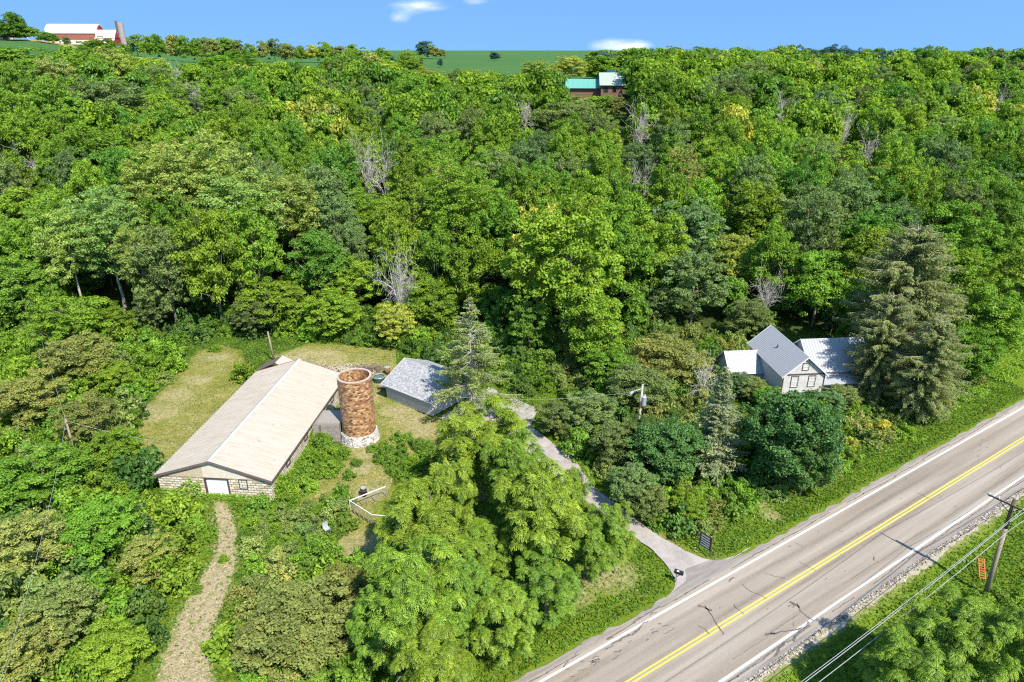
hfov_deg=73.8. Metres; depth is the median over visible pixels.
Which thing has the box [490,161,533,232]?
broadleaf tree
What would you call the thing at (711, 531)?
shrub
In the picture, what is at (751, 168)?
oak tree
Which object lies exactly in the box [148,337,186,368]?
shrub
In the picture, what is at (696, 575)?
driveway mouth
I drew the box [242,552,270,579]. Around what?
shrub
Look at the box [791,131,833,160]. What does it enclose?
broadleaf tree
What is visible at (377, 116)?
oak tree
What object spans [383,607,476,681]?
walnut tree
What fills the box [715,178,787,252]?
broadleaf tree
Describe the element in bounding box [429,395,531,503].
walnut tree
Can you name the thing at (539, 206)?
broadleaf tree
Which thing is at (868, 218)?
broadleaf tree
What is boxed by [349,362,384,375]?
brush pile
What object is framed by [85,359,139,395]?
broadleaf tree
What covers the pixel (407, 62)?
broadleaf tree
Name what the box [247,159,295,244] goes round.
oak tree
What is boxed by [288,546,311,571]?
shrub
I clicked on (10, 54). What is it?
broadleaf tree
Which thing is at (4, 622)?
shrub
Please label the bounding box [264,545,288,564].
shrub
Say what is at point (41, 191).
broadleaf tree
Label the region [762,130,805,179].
broadleaf tree
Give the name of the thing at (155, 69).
oak tree
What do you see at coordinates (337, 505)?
shrub
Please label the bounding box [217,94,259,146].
broadleaf tree
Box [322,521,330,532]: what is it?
lawn chair
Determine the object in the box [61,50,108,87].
broadleaf tree
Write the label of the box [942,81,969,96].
oak tree
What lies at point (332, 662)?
shrub
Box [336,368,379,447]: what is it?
tile silo
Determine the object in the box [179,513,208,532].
shrub
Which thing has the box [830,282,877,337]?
broadleaf tree
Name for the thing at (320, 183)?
oak tree
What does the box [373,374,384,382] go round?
stock tank
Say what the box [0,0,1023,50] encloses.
sky
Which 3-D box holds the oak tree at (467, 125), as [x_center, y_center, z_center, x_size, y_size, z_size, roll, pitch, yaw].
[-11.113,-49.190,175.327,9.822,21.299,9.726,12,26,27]
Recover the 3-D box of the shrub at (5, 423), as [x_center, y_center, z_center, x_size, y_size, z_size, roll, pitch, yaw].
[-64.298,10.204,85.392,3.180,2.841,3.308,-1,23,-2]
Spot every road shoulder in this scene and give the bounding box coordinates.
[513,400,1023,681]
[736,483,1023,681]
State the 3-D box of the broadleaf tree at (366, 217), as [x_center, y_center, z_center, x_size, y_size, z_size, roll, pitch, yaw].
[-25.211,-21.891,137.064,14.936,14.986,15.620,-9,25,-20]
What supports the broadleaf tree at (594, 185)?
on the ground at (508, 62)
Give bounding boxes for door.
[203,477,230,497]
[437,396,450,412]
[456,383,468,402]
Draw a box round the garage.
[381,358,472,415]
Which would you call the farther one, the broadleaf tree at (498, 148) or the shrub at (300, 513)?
the broadleaf tree at (498, 148)
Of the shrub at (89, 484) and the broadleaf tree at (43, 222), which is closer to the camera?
the shrub at (89, 484)
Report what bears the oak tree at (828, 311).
on the ground at (508, 62)
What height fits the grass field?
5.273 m
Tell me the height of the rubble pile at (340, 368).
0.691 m
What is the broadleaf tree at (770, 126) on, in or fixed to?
on the ground at (508, 62)
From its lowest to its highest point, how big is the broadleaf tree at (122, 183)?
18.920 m
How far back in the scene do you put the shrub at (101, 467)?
75.05 m
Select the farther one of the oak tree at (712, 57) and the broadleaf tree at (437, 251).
the oak tree at (712, 57)
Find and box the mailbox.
[674,568,683,581]
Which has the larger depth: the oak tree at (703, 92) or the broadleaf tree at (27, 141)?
the oak tree at (703, 92)
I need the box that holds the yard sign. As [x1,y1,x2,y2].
[698,530,712,555]
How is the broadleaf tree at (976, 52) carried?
on the ground at (508, 62)
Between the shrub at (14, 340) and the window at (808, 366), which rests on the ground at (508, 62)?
the shrub at (14, 340)
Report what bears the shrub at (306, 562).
on the ground at (508, 62)
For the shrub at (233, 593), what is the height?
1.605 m
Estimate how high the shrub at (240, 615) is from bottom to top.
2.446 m
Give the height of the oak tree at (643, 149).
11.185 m
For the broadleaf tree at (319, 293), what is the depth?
117.97 m
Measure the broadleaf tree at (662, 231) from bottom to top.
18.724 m
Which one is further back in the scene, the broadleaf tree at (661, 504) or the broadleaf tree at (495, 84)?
the broadleaf tree at (495, 84)
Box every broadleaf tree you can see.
[0,46,78,87]
[0,59,43,125]
[0,88,44,168]
[0,106,48,185]
[0,149,39,198]
[0,186,74,242]
[0,208,47,266]
[0,218,48,284]
[0,255,61,320]
[0,306,8,321]
[0,368,71,426]
[0,438,100,510]
[0,507,77,586]
[0,613,69,681]
[14,294,112,351]
[14,570,106,650]
[20,197,90,275]
[23,74,83,134]
[26,187,64,205]
[29,183,76,263]
[29,331,124,390]
[30,133,84,190]
[33,55,83,103]
[35,104,88,150]
[38,118,132,181]
[46,390,124,449]
[56,491,144,567]
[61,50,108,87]
[63,158,107,213]
[67,614,156,681]
[71,268,107,294]
[77,35,120,60]
[80,425,144,467]
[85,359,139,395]
[87,146,136,193]
[92,38,132,64]
[94,305,135,331]
[97,47,142,86]
[100,145,151,190]
[110,105,155,157]
[112,53,140,63]
[114,164,167,233]
[115,528,181,588]
[117,108,162,164]
[128,186,197,261]
[131,89,155,113]
[136,57,177,73]
[138,93,193,131]
[138,101,183,165]
[144,85,193,118]
[147,120,199,164]
[156,138,198,203]
[160,134,199,167]
[167,205,249,318]
[193,136,236,179]
[194,51,235,67]
[194,78,236,113]
[198,145,253,179]
[201,108,239,146]
[203,65,235,105]
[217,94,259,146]
[221,50,258,70]
[223,195,285,289]
[228,71,271,117]
[228,96,271,138]
[228,276,312,326]
[230,570,364,676]
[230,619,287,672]
[236,118,261,155]
[241,124,291,159]
[255,140,304,173]
[260,61,294,78]
[272,117,314,139]
[274,151,311,210]
[275,111,310,173]
[283,228,351,288]
[296,287,367,335]
[299,76,341,113]
[304,135,349,168]
[305,148,357,188]
[309,138,361,199]
[311,282,358,302]
[315,561,368,612]
[320,96,357,123]
[330,256,392,309]
[335,47,388,61]
[337,123,387,191]
[342,102,381,172]
[345,183,378,250]
[354,191,417,240]
[366,131,399,194]
[367,198,426,294]
[372,215,426,293]
[373,302,417,346]
[379,145,440,219]
[384,112,421,146]
[384,131,422,192]
[390,73,428,96]
[395,49,425,71]
[397,128,446,181]
[398,279,465,326]
[406,187,452,274]
[410,137,450,190]
[410,157,494,287]
[412,68,447,77]
[413,215,461,287]
[428,142,470,171]
[432,81,473,111]
[432,164,469,254]
[437,157,474,244]
[440,130,476,170]
[444,69,483,74]
[450,225,505,318]
[457,96,492,136]
[463,145,497,180]
[465,168,508,211]
[467,191,524,274]
[468,110,515,162]
[469,71,507,100]
[469,178,519,275]
[476,282,521,331]
[484,94,520,130]
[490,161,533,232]
[493,143,517,163]
[493,266,526,304]
[498,190,625,350]
[505,295,556,347]
[507,202,574,308]
[511,169,565,233]
[513,161,544,195]
[517,60,558,75]
[520,196,561,293]
[521,158,572,213]
[542,122,586,184]
[545,112,582,153]
[552,55,589,78]
[556,215,600,296]
[556,276,624,364]
[561,169,597,194]
[561,189,601,241]
[562,118,588,149]
[564,168,613,216]
[566,135,593,161]
[569,94,584,104]
[572,99,599,117]
[575,147,632,203]
[578,342,639,389]
[580,127,620,176]
[583,275,619,297]
[586,111,621,139]
[586,129,625,157]
[587,191,654,293]
[596,213,663,318]
[597,167,640,230]
[604,96,633,121]
[605,362,678,410]
[606,195,654,278]
[627,330,715,386]
[630,212,692,295]
[630,483,668,522]
[635,68,680,109]
[635,154,691,229]
[647,95,692,154]
[654,105,696,144]
[657,133,698,188]
[660,143,705,208]
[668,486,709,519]
[674,152,724,188]
[680,186,728,265]
[681,176,726,230]
[683,106,735,155]
[692,136,742,176]
[698,150,747,209]
[699,85,744,131]
[700,233,765,290]
[705,116,747,155]
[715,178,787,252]
[719,140,763,193]
[728,96,752,110]
[737,375,769,402]
[742,70,760,92]
[743,109,773,140]
[743,114,798,156]
[745,215,801,304]
[748,147,805,219]
[753,385,781,401]
[755,143,792,189]
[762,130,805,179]
[770,159,822,221]
[774,118,798,140]
[780,156,824,191]
[782,249,860,326]
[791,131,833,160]
[791,133,842,184]
[793,143,835,194]
[800,48,821,58]
[811,140,853,174]
[813,43,838,56]
[826,383,863,412]
[828,137,868,175]
[828,224,910,294]
[829,160,879,189]
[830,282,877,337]
[832,165,903,230]
[836,45,858,59]
[838,205,915,269]
[851,100,899,148]
[857,47,882,69]
[868,162,893,201]
[870,135,922,173]
[871,80,914,104]
[872,132,919,165]
[884,147,938,188]
[889,164,940,213]
[891,172,944,227]
[897,99,927,136]
[907,126,941,163]
[909,45,940,71]
[916,199,1009,271]
[923,233,998,318]
[924,122,955,142]
[926,178,977,224]
[927,113,962,134]
[935,158,989,204]
[937,162,963,185]
[946,325,1008,381]
[958,280,1023,364]
[961,117,996,144]
[961,140,980,175]
[967,47,988,62]
[972,143,1006,174]
[973,151,1020,179]
[973,165,1010,185]
[973,182,1023,275]
[973,237,1023,323]
[976,175,1012,220]
[979,46,997,55]
[980,188,1023,270]
[994,97,1023,119]
[994,136,1023,176]
[1002,115,1023,133]
[1010,180,1023,261]
[1012,168,1023,183]
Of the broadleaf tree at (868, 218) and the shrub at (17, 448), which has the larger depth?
the broadleaf tree at (868, 218)
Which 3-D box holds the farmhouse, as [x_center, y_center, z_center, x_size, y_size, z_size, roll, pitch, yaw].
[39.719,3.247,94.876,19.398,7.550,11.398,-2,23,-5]
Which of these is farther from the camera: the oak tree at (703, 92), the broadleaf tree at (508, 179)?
the oak tree at (703, 92)
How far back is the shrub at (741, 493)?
70.66 m
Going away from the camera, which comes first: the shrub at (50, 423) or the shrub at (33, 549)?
the shrub at (33, 549)
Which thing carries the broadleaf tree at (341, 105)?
on the ground at (508, 62)
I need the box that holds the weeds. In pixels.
[715,345,1023,513]
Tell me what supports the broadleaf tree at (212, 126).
on the ground at (508, 62)
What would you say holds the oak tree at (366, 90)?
on the ground at (508, 62)
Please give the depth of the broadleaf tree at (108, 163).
141.81 m
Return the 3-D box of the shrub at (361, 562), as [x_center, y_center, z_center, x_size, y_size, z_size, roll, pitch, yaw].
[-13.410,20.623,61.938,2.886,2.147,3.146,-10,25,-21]
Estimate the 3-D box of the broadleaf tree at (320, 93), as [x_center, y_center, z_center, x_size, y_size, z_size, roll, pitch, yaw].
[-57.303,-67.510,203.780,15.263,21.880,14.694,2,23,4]
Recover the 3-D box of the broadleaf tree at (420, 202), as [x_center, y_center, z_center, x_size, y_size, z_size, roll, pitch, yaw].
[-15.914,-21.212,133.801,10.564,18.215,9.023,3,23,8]
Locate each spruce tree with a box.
[431,296,522,417]
[691,366,750,486]
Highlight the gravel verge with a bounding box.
[752,492,1023,681]
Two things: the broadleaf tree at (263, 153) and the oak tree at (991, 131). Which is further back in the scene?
the oak tree at (991, 131)
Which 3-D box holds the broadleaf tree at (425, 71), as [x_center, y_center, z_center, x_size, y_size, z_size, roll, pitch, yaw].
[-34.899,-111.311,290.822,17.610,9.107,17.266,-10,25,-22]
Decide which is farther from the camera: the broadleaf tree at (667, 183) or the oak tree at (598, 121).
the oak tree at (598, 121)
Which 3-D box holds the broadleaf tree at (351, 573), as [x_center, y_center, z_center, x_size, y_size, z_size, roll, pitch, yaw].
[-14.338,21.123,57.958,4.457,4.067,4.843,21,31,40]
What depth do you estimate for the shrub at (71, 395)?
88.65 m
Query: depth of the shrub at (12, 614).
54.11 m
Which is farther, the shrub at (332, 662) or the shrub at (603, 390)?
the shrub at (603, 390)
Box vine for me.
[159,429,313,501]
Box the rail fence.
[349,486,386,523]
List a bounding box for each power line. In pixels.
[0,421,65,679]
[375,384,640,399]
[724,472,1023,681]
[801,509,1022,681]
[805,512,1023,681]
[819,520,1023,681]
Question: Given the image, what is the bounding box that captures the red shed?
[95,30,121,43]
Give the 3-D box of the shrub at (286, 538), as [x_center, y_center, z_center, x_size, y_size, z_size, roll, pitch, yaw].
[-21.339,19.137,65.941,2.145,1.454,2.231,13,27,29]
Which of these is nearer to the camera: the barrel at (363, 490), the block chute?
the barrel at (363, 490)
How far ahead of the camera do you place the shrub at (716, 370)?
96.47 m
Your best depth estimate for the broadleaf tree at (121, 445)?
76.36 m
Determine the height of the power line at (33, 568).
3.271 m
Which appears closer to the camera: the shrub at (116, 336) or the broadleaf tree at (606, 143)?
the shrub at (116, 336)
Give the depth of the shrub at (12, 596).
58.94 m
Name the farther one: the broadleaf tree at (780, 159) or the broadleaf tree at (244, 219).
the broadleaf tree at (780, 159)
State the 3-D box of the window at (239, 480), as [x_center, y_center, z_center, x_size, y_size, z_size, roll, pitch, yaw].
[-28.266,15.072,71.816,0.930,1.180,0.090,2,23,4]
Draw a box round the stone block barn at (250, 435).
[152,355,338,500]
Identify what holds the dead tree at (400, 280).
on the ground at (508, 62)
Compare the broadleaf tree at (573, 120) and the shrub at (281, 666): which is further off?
the broadleaf tree at (573, 120)
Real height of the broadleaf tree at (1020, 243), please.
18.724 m
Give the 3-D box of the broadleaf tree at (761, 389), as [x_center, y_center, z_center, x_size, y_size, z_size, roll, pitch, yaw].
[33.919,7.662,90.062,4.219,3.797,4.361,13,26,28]
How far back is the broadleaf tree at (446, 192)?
122.00 m
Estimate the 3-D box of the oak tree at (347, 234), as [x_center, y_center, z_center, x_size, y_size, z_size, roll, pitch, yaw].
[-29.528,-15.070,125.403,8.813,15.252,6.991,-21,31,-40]
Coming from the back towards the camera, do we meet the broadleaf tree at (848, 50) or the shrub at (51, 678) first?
the broadleaf tree at (848, 50)
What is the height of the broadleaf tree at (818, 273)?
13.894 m
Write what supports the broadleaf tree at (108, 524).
on the ground at (508, 62)
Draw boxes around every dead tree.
[0,141,44,180]
[183,82,203,108]
[345,129,385,195]
[361,129,406,200]
[370,238,419,324]
[389,258,415,321]
[516,96,534,132]
[621,95,659,144]
[630,156,658,195]
[687,350,734,398]
[749,265,788,306]
[774,86,797,120]
[840,99,860,141]
[858,120,896,163]
[995,86,1012,109]
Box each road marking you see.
[538,407,1023,681]
[625,437,1023,681]
[633,440,1023,681]
[718,475,1023,681]
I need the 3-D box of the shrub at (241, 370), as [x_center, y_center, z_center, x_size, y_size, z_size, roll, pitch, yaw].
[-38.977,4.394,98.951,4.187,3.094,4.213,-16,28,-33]
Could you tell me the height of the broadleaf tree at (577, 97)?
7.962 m
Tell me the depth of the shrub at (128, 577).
60.63 m
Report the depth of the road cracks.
58.16 m
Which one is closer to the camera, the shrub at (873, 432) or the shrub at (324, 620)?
the shrub at (324, 620)
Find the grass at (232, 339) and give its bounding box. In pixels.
[0,333,1023,681]
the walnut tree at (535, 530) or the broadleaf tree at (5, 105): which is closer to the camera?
the walnut tree at (535, 530)
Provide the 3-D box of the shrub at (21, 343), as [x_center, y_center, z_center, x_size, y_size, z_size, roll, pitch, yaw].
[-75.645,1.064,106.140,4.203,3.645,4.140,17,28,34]
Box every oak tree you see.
[0,160,31,220]
[42,146,109,202]
[52,75,112,115]
[61,36,71,44]
[70,79,151,124]
[70,190,127,285]
[97,184,139,263]
[126,224,201,321]
[128,33,143,54]
[131,288,172,327]
[139,63,180,85]
[159,82,201,115]
[173,209,237,303]
[178,81,212,113]
[187,281,212,300]
[218,144,269,211]
[220,86,269,123]
[229,270,267,296]
[229,299,276,336]
[236,277,256,309]
[245,157,285,229]
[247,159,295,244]
[266,38,281,61]
[294,162,356,241]
[307,189,363,260]
[315,75,343,102]
[327,57,366,78]
[332,217,371,274]
[344,79,380,109]
[355,94,387,140]
[355,111,383,139]
[415,110,442,137]
[420,110,456,149]
[446,67,475,86]
[452,107,483,160]
[468,148,525,191]
[500,73,511,81]
[508,138,549,170]
[519,129,555,164]
[530,100,593,135]
[532,399,577,435]
[545,149,585,205]
[563,388,618,435]
[579,108,617,144]
[580,152,603,178]
[588,417,637,465]
[606,461,658,510]
[618,144,649,179]
[620,142,659,191]
[641,283,678,316]
[647,116,695,168]
[649,194,729,269]
[657,248,732,322]
[679,113,707,143]
[694,80,723,131]
[705,68,738,93]
[708,51,729,60]
[715,77,757,109]
[723,66,748,94]
[723,297,774,337]
[724,153,776,250]
[728,371,754,396]
[737,59,775,77]
[764,182,856,251]
[769,191,843,283]
[810,84,846,130]
[810,447,843,487]
[815,386,847,414]
[820,304,845,333]
[827,171,881,252]
[828,140,855,159]
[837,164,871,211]
[846,85,874,109]
[869,65,895,81]
[876,196,924,237]
[890,92,926,126]
[915,134,972,177]
[922,141,973,171]
[928,172,958,184]
[929,177,996,247]
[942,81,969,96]
[957,62,989,80]
[981,124,1016,146]
[983,48,1008,64]
[990,169,1017,179]
[1000,60,1023,75]
[1009,173,1023,192]
[1016,127,1023,149]
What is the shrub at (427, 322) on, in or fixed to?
on the ground at (508, 62)
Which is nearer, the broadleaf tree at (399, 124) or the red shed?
the broadleaf tree at (399, 124)
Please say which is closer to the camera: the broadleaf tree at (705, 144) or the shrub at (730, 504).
the shrub at (730, 504)
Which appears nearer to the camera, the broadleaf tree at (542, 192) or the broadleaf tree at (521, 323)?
the broadleaf tree at (521, 323)
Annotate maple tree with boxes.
[619,413,666,459]
[623,416,711,483]
[732,387,847,483]
[783,432,839,495]
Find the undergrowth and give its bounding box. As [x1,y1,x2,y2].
[0,283,1023,681]
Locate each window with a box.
[238,479,247,488]
[790,376,798,387]
[802,363,809,370]
[807,375,816,386]
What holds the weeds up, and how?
on the ground at (508, 62)
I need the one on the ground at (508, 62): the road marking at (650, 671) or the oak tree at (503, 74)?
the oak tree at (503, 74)
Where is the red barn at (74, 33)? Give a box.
[45,24,102,44]
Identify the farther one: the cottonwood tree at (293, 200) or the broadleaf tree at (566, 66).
the broadleaf tree at (566, 66)
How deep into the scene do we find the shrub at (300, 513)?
68.38 m
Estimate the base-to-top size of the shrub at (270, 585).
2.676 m
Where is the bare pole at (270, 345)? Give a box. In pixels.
[267,331,274,358]
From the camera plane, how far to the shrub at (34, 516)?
67.26 m
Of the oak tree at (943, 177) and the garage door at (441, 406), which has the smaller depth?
the garage door at (441, 406)
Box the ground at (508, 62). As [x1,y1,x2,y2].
[0,38,1023,681]
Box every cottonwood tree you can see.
[28,207,112,295]
[60,184,147,309]
[107,220,165,318]
[118,140,208,229]
[162,128,257,260]
[195,168,287,260]
[255,173,333,265]
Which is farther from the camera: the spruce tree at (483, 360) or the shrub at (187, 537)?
the spruce tree at (483, 360)
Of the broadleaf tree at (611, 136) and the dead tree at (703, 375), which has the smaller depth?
the dead tree at (703, 375)
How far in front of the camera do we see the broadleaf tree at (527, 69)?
298.67 m
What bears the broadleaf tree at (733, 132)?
on the ground at (508, 62)
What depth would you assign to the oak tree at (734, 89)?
207.59 m
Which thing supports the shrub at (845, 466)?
on the ground at (508, 62)
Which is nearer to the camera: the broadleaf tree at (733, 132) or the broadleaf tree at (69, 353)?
the broadleaf tree at (69, 353)
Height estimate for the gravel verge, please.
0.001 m
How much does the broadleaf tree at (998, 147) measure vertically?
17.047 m
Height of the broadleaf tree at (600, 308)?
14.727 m
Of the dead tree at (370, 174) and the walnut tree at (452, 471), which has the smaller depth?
the walnut tree at (452, 471)
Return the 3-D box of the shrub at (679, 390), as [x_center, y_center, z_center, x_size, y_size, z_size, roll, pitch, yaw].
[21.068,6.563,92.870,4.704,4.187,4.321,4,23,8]
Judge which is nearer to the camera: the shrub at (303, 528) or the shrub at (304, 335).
the shrub at (303, 528)
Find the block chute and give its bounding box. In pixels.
[312,410,341,441]
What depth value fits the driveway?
68.46 m
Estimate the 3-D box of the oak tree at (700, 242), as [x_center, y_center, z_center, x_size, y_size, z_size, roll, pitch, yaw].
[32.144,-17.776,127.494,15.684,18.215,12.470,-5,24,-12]
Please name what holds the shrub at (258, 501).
on the ground at (508, 62)
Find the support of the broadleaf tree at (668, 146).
on the ground at (508, 62)
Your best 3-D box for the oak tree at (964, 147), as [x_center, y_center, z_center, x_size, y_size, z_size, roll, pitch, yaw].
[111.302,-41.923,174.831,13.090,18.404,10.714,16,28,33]
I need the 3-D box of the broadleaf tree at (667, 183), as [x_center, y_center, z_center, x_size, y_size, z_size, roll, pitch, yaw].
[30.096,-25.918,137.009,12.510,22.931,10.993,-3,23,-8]
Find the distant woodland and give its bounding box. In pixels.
[0,11,1023,334]
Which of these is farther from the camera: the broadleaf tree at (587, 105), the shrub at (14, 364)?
the broadleaf tree at (587, 105)
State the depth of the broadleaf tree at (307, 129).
180.34 m
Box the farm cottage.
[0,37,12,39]
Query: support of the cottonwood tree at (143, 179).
on the ground at (508, 62)
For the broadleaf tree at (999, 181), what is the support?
on the ground at (508, 62)
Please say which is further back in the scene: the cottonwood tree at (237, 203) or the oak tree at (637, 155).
the oak tree at (637, 155)
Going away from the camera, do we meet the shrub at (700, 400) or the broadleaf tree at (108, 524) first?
the broadleaf tree at (108, 524)
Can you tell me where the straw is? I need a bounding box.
[155,504,237,681]
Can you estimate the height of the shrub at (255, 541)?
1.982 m
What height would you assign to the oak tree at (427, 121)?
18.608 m
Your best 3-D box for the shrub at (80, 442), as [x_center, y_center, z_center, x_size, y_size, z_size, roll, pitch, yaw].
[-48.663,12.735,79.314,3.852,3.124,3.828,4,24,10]
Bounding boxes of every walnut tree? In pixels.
[345,584,399,668]
[364,534,470,677]
[373,472,474,574]
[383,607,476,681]
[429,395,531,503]
[429,458,477,531]
[437,514,513,580]
[442,556,493,651]
[469,574,540,667]
[479,427,553,528]
[491,457,592,578]
[513,545,581,629]
[554,465,595,537]
[558,500,629,582]
[601,500,639,573]
[853,616,977,681]
[891,583,1014,681]
[972,605,1023,681]
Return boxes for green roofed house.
[565,69,625,99]
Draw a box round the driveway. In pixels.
[457,389,750,592]
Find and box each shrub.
[0,311,23,333]
[0,329,15,357]
[0,356,32,379]
[0,360,15,377]
[0,367,43,399]
[0,372,8,386]
[0,406,31,425]
[0,412,13,429]
[0,426,16,442]
[0,427,22,454]
[0,494,36,519]
[0,500,38,527]
[0,570,38,619]
[0,617,16,630]
[0,646,67,681]
[1,571,28,608]
[4,438,43,458]
[4,521,51,567]
[6,329,34,346]
[7,610,76,656]
[8,306,31,327]
[10,335,40,353]
[10,509,35,527]
[16,355,41,373]
[16,424,52,451]
[17,575,57,625]
[23,374,61,411]
[26,484,57,503]
[27,549,63,580]
[35,489,61,511]
[41,407,76,438]
[47,391,86,415]
[47,419,87,443]
[47,641,92,679]
[51,488,108,536]
[51,554,108,592]
[53,471,114,507]
[53,635,114,681]
[54,367,99,395]
[57,278,90,306]
[59,543,107,576]
[63,348,88,368]
[64,567,136,636]
[70,430,88,452]
[72,354,110,389]
[76,440,100,465]
[79,326,108,342]
[82,450,112,475]
[84,458,114,485]
[85,387,114,403]
[85,408,137,442]
[90,618,123,644]
[94,463,127,494]
[94,480,131,496]
[95,500,119,530]
[99,427,142,457]
[106,321,136,344]
[108,336,138,354]
[108,526,157,564]
[110,501,165,558]
[111,350,144,367]
[111,382,149,406]
[111,444,166,493]
[112,450,148,475]
[113,386,146,414]
[116,544,160,586]
[117,488,147,509]
[122,402,150,421]
[123,582,169,624]
[127,605,170,666]
[130,488,161,515]
[131,349,169,377]
[134,539,203,603]
[135,328,162,350]
[141,492,204,535]
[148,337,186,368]
[152,523,203,562]
[163,307,200,339]
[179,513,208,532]
[199,619,250,672]
[218,597,248,621]
[222,583,257,604]
[228,360,257,383]
[231,597,265,625]
[232,653,257,673]
[235,535,270,559]
[237,663,260,681]
[239,570,269,593]
[241,492,275,517]
[242,309,275,338]
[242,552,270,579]
[244,576,288,610]
[251,675,271,681]
[259,549,297,584]
[262,635,284,670]
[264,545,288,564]
[268,666,302,681]
[277,506,311,528]
[277,539,302,561]
[278,648,306,677]
[281,530,304,546]
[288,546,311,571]
[290,308,312,328]
[292,473,318,496]
[292,520,320,540]
[293,670,327,681]
[296,559,324,577]
[297,317,326,343]
[298,551,352,586]
[298,577,336,614]
[300,533,322,554]
[301,538,344,568]
[303,602,346,641]
[305,646,347,681]
[317,459,341,478]
[319,495,351,523]
[320,482,357,505]
[325,641,345,669]
[329,510,361,540]
[333,565,377,603]
[334,658,375,681]
[337,627,367,656]
[342,546,367,569]
[346,649,371,671]
[353,556,380,581]
[366,651,400,680]
[377,322,398,338]
[381,672,402,681]
[404,324,432,348]
[416,310,439,328]
[445,315,468,337]
[472,352,496,373]
[473,322,498,337]
[485,317,509,335]
[507,375,535,397]
[535,344,562,365]
[536,605,550,623]
[558,426,594,463]
[567,418,595,439]
[570,386,591,413]
[585,377,610,405]
[589,422,613,453]
[589,455,618,479]
[591,370,607,388]
[603,401,637,422]
[622,309,649,332]
[629,401,664,420]
[642,318,673,341]
[642,508,673,532]
[643,463,678,483]
[649,391,675,415]
[650,376,685,402]
[661,500,699,541]
[662,365,683,381]
[662,485,678,514]
[669,474,694,484]
[680,413,703,427]
[681,362,700,382]
[692,473,724,490]
[692,518,717,539]
[694,389,711,408]
[695,486,711,516]
[697,343,721,370]
[700,483,720,503]
[706,495,726,517]
[708,365,721,379]
[709,370,736,396]
[718,492,747,523]
[720,459,747,477]
[722,423,738,437]
[725,432,752,458]
[726,477,749,492]
[727,481,761,512]
[728,376,749,399]
[732,465,774,500]
[747,438,765,460]
[748,452,774,480]
[766,484,789,505]
[803,399,830,420]
[837,453,852,472]
[838,443,862,468]
[842,409,870,433]
[845,436,861,457]
[852,426,886,452]
[863,419,895,439]
[940,378,964,396]
[968,588,996,605]
[984,606,1005,621]
[985,587,1016,607]
[1010,587,1023,608]
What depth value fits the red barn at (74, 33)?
393.95 m
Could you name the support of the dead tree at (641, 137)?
on the ground at (508, 62)
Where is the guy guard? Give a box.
[978,558,985,578]
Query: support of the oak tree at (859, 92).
on the ground at (508, 62)
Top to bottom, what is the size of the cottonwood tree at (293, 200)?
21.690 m
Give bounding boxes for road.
[525,402,1023,681]
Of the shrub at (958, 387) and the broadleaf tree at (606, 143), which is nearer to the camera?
the shrub at (958, 387)
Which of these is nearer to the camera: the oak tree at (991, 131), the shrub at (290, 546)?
the shrub at (290, 546)
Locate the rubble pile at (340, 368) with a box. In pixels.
[314,361,377,373]
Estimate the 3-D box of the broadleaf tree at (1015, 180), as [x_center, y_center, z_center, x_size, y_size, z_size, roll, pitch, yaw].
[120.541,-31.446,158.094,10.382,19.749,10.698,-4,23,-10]
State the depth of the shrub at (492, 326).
110.37 m
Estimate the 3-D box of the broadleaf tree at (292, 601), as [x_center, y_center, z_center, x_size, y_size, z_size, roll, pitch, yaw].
[-16.479,22.406,53.386,10.035,5.592,8.685,2,23,5]
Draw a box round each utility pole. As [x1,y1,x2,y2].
[63,419,74,446]
[630,384,646,418]
[983,492,1023,592]
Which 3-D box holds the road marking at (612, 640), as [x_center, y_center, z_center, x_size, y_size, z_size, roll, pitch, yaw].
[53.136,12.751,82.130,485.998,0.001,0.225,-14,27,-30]
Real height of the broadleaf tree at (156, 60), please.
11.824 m
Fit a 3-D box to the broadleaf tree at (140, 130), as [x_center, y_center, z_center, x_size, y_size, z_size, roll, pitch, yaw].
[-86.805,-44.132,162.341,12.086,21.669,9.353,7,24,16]
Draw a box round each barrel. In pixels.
[360,486,366,496]
[384,366,389,374]
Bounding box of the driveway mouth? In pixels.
[662,557,746,604]
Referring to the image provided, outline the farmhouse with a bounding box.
[715,325,865,398]
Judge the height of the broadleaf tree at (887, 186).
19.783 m
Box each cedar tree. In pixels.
[832,222,971,366]
[841,291,919,403]
[882,314,976,424]
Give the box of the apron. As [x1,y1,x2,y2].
[440,387,536,424]
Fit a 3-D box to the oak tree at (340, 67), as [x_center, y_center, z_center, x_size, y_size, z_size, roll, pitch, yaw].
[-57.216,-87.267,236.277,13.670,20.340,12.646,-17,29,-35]
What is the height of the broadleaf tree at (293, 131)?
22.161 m
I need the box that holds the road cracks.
[529,403,1023,681]
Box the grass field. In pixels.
[0,33,21,39]
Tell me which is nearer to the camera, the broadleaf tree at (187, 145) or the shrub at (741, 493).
the shrub at (741, 493)
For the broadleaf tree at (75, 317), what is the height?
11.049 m
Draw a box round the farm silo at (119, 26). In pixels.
[114,21,126,44]
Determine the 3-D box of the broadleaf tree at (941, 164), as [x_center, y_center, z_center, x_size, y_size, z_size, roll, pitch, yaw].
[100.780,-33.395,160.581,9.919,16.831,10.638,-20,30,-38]
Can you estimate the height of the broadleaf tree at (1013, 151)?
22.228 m
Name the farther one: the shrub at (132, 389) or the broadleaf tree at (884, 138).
the broadleaf tree at (884, 138)
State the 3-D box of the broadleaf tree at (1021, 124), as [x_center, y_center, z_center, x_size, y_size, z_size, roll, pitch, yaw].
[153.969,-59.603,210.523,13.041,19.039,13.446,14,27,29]
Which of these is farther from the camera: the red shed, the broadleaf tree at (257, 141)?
the red shed

